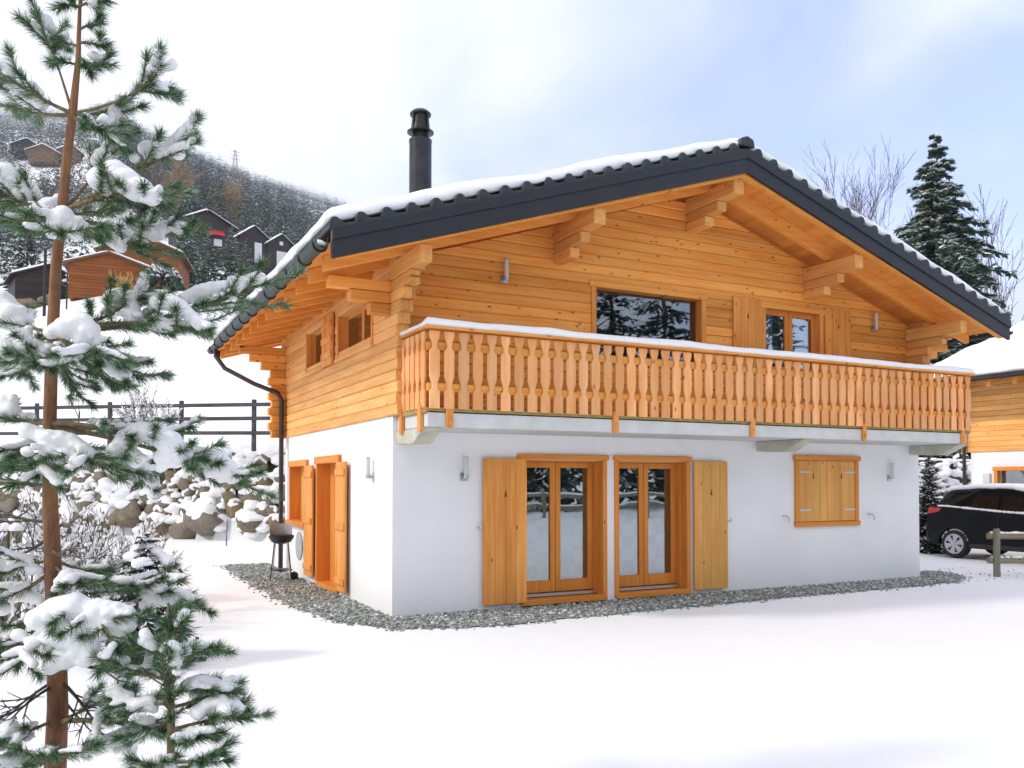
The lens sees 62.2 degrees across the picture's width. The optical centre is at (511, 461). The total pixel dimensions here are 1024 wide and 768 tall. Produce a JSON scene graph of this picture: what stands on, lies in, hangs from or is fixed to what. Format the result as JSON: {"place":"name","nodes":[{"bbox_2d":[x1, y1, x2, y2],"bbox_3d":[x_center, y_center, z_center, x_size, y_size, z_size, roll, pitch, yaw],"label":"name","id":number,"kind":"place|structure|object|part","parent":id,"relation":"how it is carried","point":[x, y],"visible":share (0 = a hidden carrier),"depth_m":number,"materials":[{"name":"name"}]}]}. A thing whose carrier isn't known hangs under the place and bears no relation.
{"place":"outdoors","nodes":[
{"label":"outdoors","id":0,"kind":"place"},
{"bbox_2d":[0,121,1023,767],"bbox_3d":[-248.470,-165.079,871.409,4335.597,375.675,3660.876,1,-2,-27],"label":"snowy ground","id":1,"kind":"structure","parent":0,"point":[920,677],"depth_m":7.87,"materials":[{"name":"white snow"}]},
{"bbox_2d":[0,523,9,623],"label":"garden post","id":2,"kind":"object","parent":1,"relation":"on","point":[4,527],"visible":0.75,"depth_m":10.56,"materials":[{"name":"brown wood"}]},
{"bbox_2d":[7,523,23,620],"bbox_3d":[-6.194,1.457,10.599,0.170,1.371,0.170,1,-2,-27],"label":"garden post","id":3,"kind":"object","parent":1,"relation":"on","point":[14,529],"visible":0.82,"depth_m":10.55,"materials":[{"name":"brown wood"}]},
{"bbox_2d":[0,232,43,290],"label":"spruce tree","id":4,"kind":"object","parent":1,"relation":"on","point":[22,261],"visible":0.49,"depth_m":72.23,"materials":[{"name":"green plant"}]},
{"bbox_2d":[10,137,37,158],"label":"cabin","id":5,"kind":"object","parent":1,"relation":"on","point":[25,142],"visible":0.48,"depth_m":343.78,"materials":[{"name":"white"}]},
{"bbox_2d":[16,298,41,307],"bbox_3d":[-33.449,-10.732,58.313,2.075,1.028,1.321,1,-2,-27],"label":"boulder","id":6,"kind":"object","parent":1,"relation":"on","point":[24,301],"visible":0.34,"depth_m":58.12,"materials":[{"name":"stone"}]},
{"bbox_2d":[2,262,68,301],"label":"cabin","id":7,"kind":"object","parent":1,"relation":"on","point":[24,282],"visible":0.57,"depth_m":66.09,"materials":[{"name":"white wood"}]},
{"bbox_2d":[14,177,58,239],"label":"bare tree","id":8,"kind":"object","parent":1,"relation":"on","point":[46,190],"visible":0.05,"depth_m":152.13,"materials":[{"name":"grey plant"}]},
{"bbox_2d":[24,143,61,166],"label":"cabin","id":9,"kind":"object","parent":1,"relation":"on","point":[43,148],"visible":0.82,"depth_m":328.87,"materials":[{"name":"brown wood"}]},
{"bbox_2d":[37,294,48,305],"bbox_3d":[-32.383,-11.253,59.340,1.402,0.982,1.189,1,-2,-44],"label":"boulder","id":10,"kind":"object","parent":1,"relation":"on","point":[40,300],"visible":0.31,"depth_m":58.77,"materials":[{"name":"stone"}]},
{"bbox_2d":[42,249,46,315],"bbox_3d":[-27.659,-10.430,50.282,0.185,4.301,0.168,0,-1,-5],"label":"pole","id":11,"kind":"object","parent":1,"relation":"on","point":[44,282],"visible":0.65,"depth_m":50.23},
{"bbox_2d":[0,492,122,634],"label":"snowy shrub","id":12,"kind":"object","parent":1,"relation":"on","point":[40,586],"visible":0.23,"depth_m":9.58,"materials":[{"name":"white snow"}]},
{"bbox_2d":[61,274,66,295],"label":"round bush","id":13,"kind":"object","parent":1,"relation":"on","point":[63,290],"visible":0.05,"depth_m":65.45,"materials":[{"name":"green plant"}]},
{"bbox_2d":[66,274,67,308],"bbox_3d":[-27.401,-10.302,52.284,0.095,2.501,0.111,-1,-2,40],"label":"pole","id":14,"kind":"object","parent":1,"relation":"on","point":[67,291],"visible":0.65,"depth_m":52.27,"materials":[{"name":"grey metal"}]},
{"bbox_2d":[55,145,84,163],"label":"cabin","id":15,"kind":"object","parent":1,"relation":"on","point":[60,149],"visible":0.39,"depth_m":335.60,"materials":[{"name":"brown wood"}]},
{"bbox_2d":[14,482,169,600],"bbox_3d":[-5.202,1.150,10.566,1.875,2.002,2.299,1,-2,-27],"label":"snowy shrub","id":16,"kind":"object","parent":1,"relation":"on","point":[93,546],"visible":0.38,"depth_m":10.42,"materials":[{"name":"white snow"}]},
{"bbox_2d":[62,251,155,300],"bbox_3d":[-28.876,-12.828,61.344,5.700,3.451,6.200,1,-1,-21],"label":"cabin","id":17,"kind":"object","parent":1,"relation":"on","point":[86,273],"visible":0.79,"depth_m":58.48,"materials":[{"name":"orange wood"}]},
{"bbox_2d":[30,506,191,597],"bbox_3d":[-5.938,1.419,12.581,2.219,1.568,1.663,1,-2,-27],"label":"snowy shrub","id":18,"kind":"object","parent":1,"relation":"on","point":[123,539],"visible":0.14,"depth_m":12.70,"materials":[{"name":"white snow"}]},
{"bbox_2d":[109,269,136,289],"bbox_3d":[-25.478,-11.711,56.403,2.835,2.027,2.011,0,-1,16],"label":"golden bush","id":19,"kind":"object","parent":1,"relation":"on","point":[130,279],"visible":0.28,"depth_m":55.94,"materials":[{"name":"yellow plant"}]},
{"bbox_2d":[0,443,285,538],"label":"boulder wall","id":20,"kind":"structure","parent":1,"relation":"on","point":[192,505],"depth_m":26.91,"materials":[{"name":"stone"}]},
{"bbox_2d":[0,399,269,450],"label":"pasture fence","id":21,"kind":"object","parent":20,"relation":"on","point":[254,418],"visible":0.53,"depth_m":25.01,"materials":[{"name":"grey wood"}]},
{"bbox_2d":[4,442,285,459],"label":"snow bank","id":22,"kind":"structure","parent":20,"relation":"on","point":[244,449],"depth_m":25.72,"materials":[{"name":"white snow"}]},
{"bbox_2d":[93,236,195,291],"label":"cabin","id":23,"kind":"object","parent":1,"relation":"on","point":[184,269],"visible":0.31,"depth_m":70.94,"materials":[{"name":"brown wood"}]},
{"bbox_2d":[123,157,167,216],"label":"bare tree","id":24,"kind":"object","parent":1,"relation":"on","point":[149,177],"visible":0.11,"depth_m":179.70,"materials":[{"name":"grey plant"}]},
{"bbox_2d":[111,377,183,425],"bbox_3d":[-9.834,-1.365,23.110,1.954,1.772,2.192,1,-2,-27],"label":"snowy shrub","id":25,"kind":"object","parent":1,"relation":"on","point":[145,407],"visible":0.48,"depth_m":22.67,"materials":[{"name":"white plant"}]},
{"bbox_2d":[0,0,310,767],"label":"pine tree","id":26,"kind":"object","parent":1,"relation":"on","point":[59,622],"visible":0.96,"depth_m":4.08,"materials":[{"name":"green plant"}]},
{"bbox_2d":[101,530,209,674],"bbox_3d":[-3.623,1.637,8.408,1.308,1.904,1.441,1,-2,-27],"label":"young spruce","id":27,"kind":"object","parent":1,"relation":"on","point":[137,557],"visible":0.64,"depth_m":8.30,"materials":[{"name":"green plant"}]},
{"bbox_2d":[146,263,185,290],"bbox_3d":[-24.954,-13.026,60.334,3.330,2.343,3.241,1,-2,-27],"label":"round bush","id":28,"kind":"object","parent":1,"relation":"on","point":[161,276],"visible":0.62,"depth_m":59.62,"materials":[{"name":"green plant"}]},
{"bbox_2d":[0,102,345,274],"bbox_3d":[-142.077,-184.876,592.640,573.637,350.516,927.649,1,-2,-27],"label":"forest","id":29,"kind":"object","parent":1,"relation":"on","point":[210,172],"visible":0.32,"depth_m":323.74,"materials":[{"name":"plant"}]},
{"bbox_2d":[151,159,202,218],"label":"bare tree","id":30,"kind":"object","parent":1,"relation":"on","point":[182,174],"visible":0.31,"depth_m":190.85,"materials":[{"name":"brown plant"}]},
{"bbox_2d":[88,595,277,767],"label":"pine sapling","id":31,"kind":"object","parent":1,"relation":"on","point":[220,703],"visible":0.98,"depth_m":3.73,"materials":[{"name":"green plant"}]},
{"bbox_2d":[177,159,203,214],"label":"spruce tree","id":32,"kind":"object","parent":1,"relation":"on","point":[190,204],"visible":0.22,"depth_m":211.87,"materials":[{"name":"green plant"}]},
{"bbox_2d":[173,217,210,287],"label":"spruce tree","id":33,"kind":"object","parent":1,"relation":"on","point":[184,246],"visible":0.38,"depth_m":80.58,"materials":[{"name":"green plant"}]},
{"bbox_2d":[182,226,209,286],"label":"spruce tree","id":34,"kind":"object","parent":1,"relation":"on","point":[195,246],"visible":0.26,"depth_m":88.53,"materials":[{"name":"green plant"}]},
{"bbox_2d":[190,154,215,211],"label":"spruce tree","id":35,"kind":"object","parent":1,"relation":"on","point":[201,182],"visible":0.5,"depth_m":216.73,"materials":[{"name":"green plant"}]},
{"bbox_2d":[168,209,238,266],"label":"cabin","id":36,"kind":"object","parent":1,"relation":"on","point":[219,237],"visible":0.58,"depth_m":148.43,"materials":[{"name":"brown"}]},
{"bbox_2d":[213,238,222,246],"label":"window","id":37,"kind":"structure","parent":36,"relation":"in","point":[218,242],"depth_m":148.77,"materials":[{"name":"white glass"}]},
{"bbox_2d":[189,231,224,283],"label":"spruce tree","id":38,"kind":"object","parent":1,"relation":"on","point":[205,268],"visible":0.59,"depth_m":84.36,"materials":[{"name":"green plant"}]},
{"bbox_2d":[213,203,220,214],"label":"spruce tree","id":39,"kind":"object","parent":1,"relation":"on","point":[216,204],"visible":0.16,"depth_m":181.39,"materials":[{"name":"green plant"}]},
{"bbox_2d":[203,165,239,231],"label":"spruce tree","id":40,"kind":"object","parent":1,"relation":"on","point":[218,197],"visible":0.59,"depth_m":206.32,"materials":[{"name":"green plant"}]},
{"bbox_2d":[207,167,248,226],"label":"larch tree","id":41,"kind":"object","parent":1,"relation":"on","point":[235,192],"visible":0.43,"depth_m":216.70,"materials":[{"name":"brown plant"}]},
{"bbox_2d":[215,225,245,297],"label":"spruce tree","id":42,"kind":"object","parent":1,"relation":"on","point":[231,267],"visible":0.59,"depth_m":86.41,"materials":[{"name":"green plant"}]},
{"bbox_2d":[230,150,239,173],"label":"pylon","id":43,"kind":"object","parent":1,"relation":"on","point":[234,151],"visible":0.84,"depth_m":890.44,"materials":[{"name":"metal"}]},
{"bbox_2d":[232,239,260,295],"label":"spruce tree","id":44,"kind":"object","parent":1,"relation":"on","point":[244,255],"visible":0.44,"depth_m":88.39,"materials":[{"name":"green plant"}]},
{"bbox_2d":[233,179,262,232],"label":"spruce tree","id":45,"kind":"object","parent":1,"relation":"on","point":[249,217],"visible":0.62,"depth_m":191.38,"materials":[{"name":"green plant"}]},
{"bbox_2d":[231,225,271,273],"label":"cabin","id":46,"kind":"object","parent":1,"relation":"on","point":[256,237],"visible":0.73,"depth_m":157.86,"materials":[{"name":"black wood"}]},
{"bbox_2d":[254,242,261,262],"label":"window","id":47,"kind":"structure","parent":46,"relation":"in","point":[257,246],"depth_m":158.29,"materials":[{"name":"white glass"}]},
{"bbox_2d":[251,182,281,238],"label":"spruce tree","id":48,"kind":"object","parent":1,"relation":"on","point":[266,212],"visible":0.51,"depth_m":196.49,"materials":[{"name":"green plant"}]},
{"bbox_2d":[264,233,294,275],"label":"cabin","id":49,"kind":"object","parent":1,"relation":"on","point":[280,246],"visible":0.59,"depth_m":160.36,"materials":[{"name":"black wood"}]},
{"bbox_2d":[276,250,287,265],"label":"window","id":50,"kind":"structure","parent":49,"relation":"in","point":[280,255],"depth_m":160.66,"materials":[{"name":"white glass"}]},
{"bbox_2d":[267,182,297,243],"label":"spruce tree","id":51,"kind":"object","parent":1,"relation":"on","point":[283,216],"visible":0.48,"depth_m":201.41,"materials":[{"name":"green plant"}]},
{"bbox_2d":[288,207,306,244],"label":"spruce tree","id":52,"kind":"object","parent":1,"relation":"on","point":[297,225],"visible":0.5,"depth_m":226.55,"materials":[{"name":"green plant"}]},
{"bbox_2d":[207,108,1012,616],"bbox_3d":[1.329,-1.423,16.264,12.509,7.800,9.105,1,-2,-27],"label":"chalet","id":53,"kind":"object","parent":1,"relation":"on","point":[697,368],"visible":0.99,"depth_m":12.82,"materials":[{"name":"white paint"}]},
{"bbox_2d":[285,460,308,527],"bbox_3d":[-3.897,0.599,15.869,0.360,1.220,1.480,1,-2,-27],"label":"side window","id":54,"kind":"structure","parent":53,"relation":"in","point":[296,468],"depth_m":16.41,"materials":[{"name":"brown wood"}]},
{"bbox_2d":[303,320,324,377],"bbox_3d":[-3.365,-1.943,14.792,0.250,0.850,1.290,1,-2,-27],"label":"side window","id":55,"kind":"structure","parent":53,"relation":"in","point":[313,348],"depth_m":15.26,"materials":[{"name":"brown wood"}]},
{"bbox_2d":[314,455,341,594],"bbox_3d":[-2.929,1.019,14.017,0.315,2.210,1.540,1,-2,-27],"label":"side door","id":56,"kind":"structure","parent":53,"relation":"in","point":[325,465],"depth_m":14.57,"materials":[{"name":"brown wood"}]},
{"bbox_2d":[334,302,373,362],"bbox_3d":[-2.288,-1.964,12.687,0.250,0.790,1.860,1,-2,-27],"label":"side window","id":57,"kind":"structure","parent":53,"relation":"in","point":[354,325],"depth_m":13.04,"materials":[{"name":"brown wood"}]},
{"bbox_2d":[517,454,608,605],"bbox_3d":[0.550,0.942,12.701,1.940,2.300,0.975,1,-2,-27],"label":"french door","id":58,"kind":"structure","parent":53,"relation":"in","point":[567,500],"depth_m":12.64,"materials":[{"name":"brown wood"}]},
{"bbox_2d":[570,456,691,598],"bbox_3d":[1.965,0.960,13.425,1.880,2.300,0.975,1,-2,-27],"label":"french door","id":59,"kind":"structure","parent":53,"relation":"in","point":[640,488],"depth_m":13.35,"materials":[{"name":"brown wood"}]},
{"bbox_2d":[588,280,707,362],"bbox_3d":[1.919,-2.040,13.468,2.790,1.500,0.985,1,-2,-27],"label":"picture window","id":60,"kind":"structure","parent":53,"relation":"in","point":[617,309],"depth_m":13.93,"materials":[{"name":"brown wood"}]},
{"bbox_2d":[762,302,824,372],"bbox_3d":[4.554,-2.008,14.816,2.050,1.500,0.985,1,-2,-27],"label":"balcony window","id":61,"kind":"structure","parent":53,"relation":"in","point":[784,327],"depth_m":14.67,"materials":[{"name":"brown wood"}]},
{"bbox_2d":[793,455,860,526],"bbox_3d":[5.459,0.513,14.721,1.570,1.215,0.110,1,-2,-27],"label":"shuttered window","id":62,"kind":"structure","parent":53,"relation":"in","point":[826,490],"depth_m":14.69,"materials":[{"name":"brown wood"}]},
{"bbox_2d":[214,563,1020,631],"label":"gravel","id":63,"kind":"structure","parent":1,"relation":"on","point":[258,576],"depth_m":12.47,"materials":[{"name":"grey gravel"}]},
{"bbox_2d":[268,523,293,579],"bbox_3d":[-4.128,1.613,15.198,0.450,0.981,0.450,1,-2,-27],"label":"charcoal grill","id":64,"kind":"object","parent":63,"relation":"on","point":[280,533],"visible":0.98,"depth_m":15.20,"materials":[{"name":"black metal"}]},
{"bbox_2d":[290,571,297,579],"bbox_3d":[-3.909,2.046,15.244,0.150,0.155,0.150,1,-2,-27],"label":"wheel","id":65,"kind":"object","parent":63,"relation":"on","point":[294,575],"visible":0.93,"depth_m":15.18,"materials":[{"name":"black rubber"}]},
{"bbox_2d":[803,135,919,239],"bbox_3d":[24.866,-10.749,59.380,13.986,21.878,14.445,0,-1,19],"label":"bare tree","id":66,"kind":"object","parent":1,"relation":"on","point":[852,202],"visible":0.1,"depth_m":56.19,"materials":[{"name":"grey plant"}]},
{"bbox_2d":[919,455,944,553],"bbox_3d":[10.539,1.223,21.584,1.312,3.367,1.280,1,-2,-27],"label":"evergreen shrub","id":67,"kind":"object","parent":1,"relation":"on","point":[927,498],"visible":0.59,"depth_m":21.47,"materials":[{"name":"green plant"}]},
{"bbox_2d":[918,458,970,526],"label":"boulder wall","id":68,"kind":"structure","parent":1,"relation":"on","point":[949,472],"depth_m":35.90,"materials":[{"name":"stone"}]},
{"bbox_2d":[893,133,1018,459],"bbox_3d":[22.583,-7.629,45.002,12.716,19.825,12.134,-1,-2,24],"label":"spruce tree","id":69,"kind":"object","parent":1,"relation":"on","point":[939,227],"visible":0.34,"depth_m":44.44,"materials":[{"name":"green plant"}]},
{"bbox_2d":[926,483,1023,557],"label":"parked car","id":70,"kind":"object","parent":1,"relation":"on","point":[963,520],"visible":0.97,"depth_m":19.52,"materials":[{"name":"black paint"}]},
{"bbox_3d":[10.497,0.900,19.962,0.150,0.389,0.660,1,-2,-29],"label":"side window","id":71,"kind":"part","parent":70,"relation":"part of","materials":[{"name":"black glass"}]},
{"bbox_3d":[10.804,0.899,19.401,0.177,0.464,0.660,1,-2,-29],"label":"side window","id":72,"kind":"part","parent":70,"relation":"part of","materials":[{"name":"black glass"}]},
{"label":"side window","id":73,"kind":"part","parent":70,"relation":"part of","materials":[{"name":"black glass"}]},
{"bbox_2d":[930,320,1023,484],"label":"neighbouring chalet","id":74,"kind":"object","parent":1,"relation":"on","point":[994,447],"visible":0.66,"depth_m":24.30,"materials":[{"name":"white paint"}]},
{"bbox_2d":[992,466,1023,483],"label":"window","id":75,"kind":"structure","parent":74,"relation":"in","point":[1012,475],"depth_m":24.29,"materials":[{"name":"brown wood"}]},
{"bbox_2d":[967,185,1023,325],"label":"bare tree","id":76,"kind":"object","parent":1,"relation":"on","point":[981,257],"visible":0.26,"depth_m":49.17,"materials":[{"name":"grey plant"}]},
{"bbox_2d":[986,529,1023,576],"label":"fence","id":77,"kind":"object","parent":1,"relation":"on","point":[996,560],"visible":1,"depth_m":16.03,"materials":[{"name":"grey wood"}]},
{"bbox_2d":[0,0,1023,324],"label":"sky","id":78,"kind":"structure","parent":0,"point":[320,96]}
]}

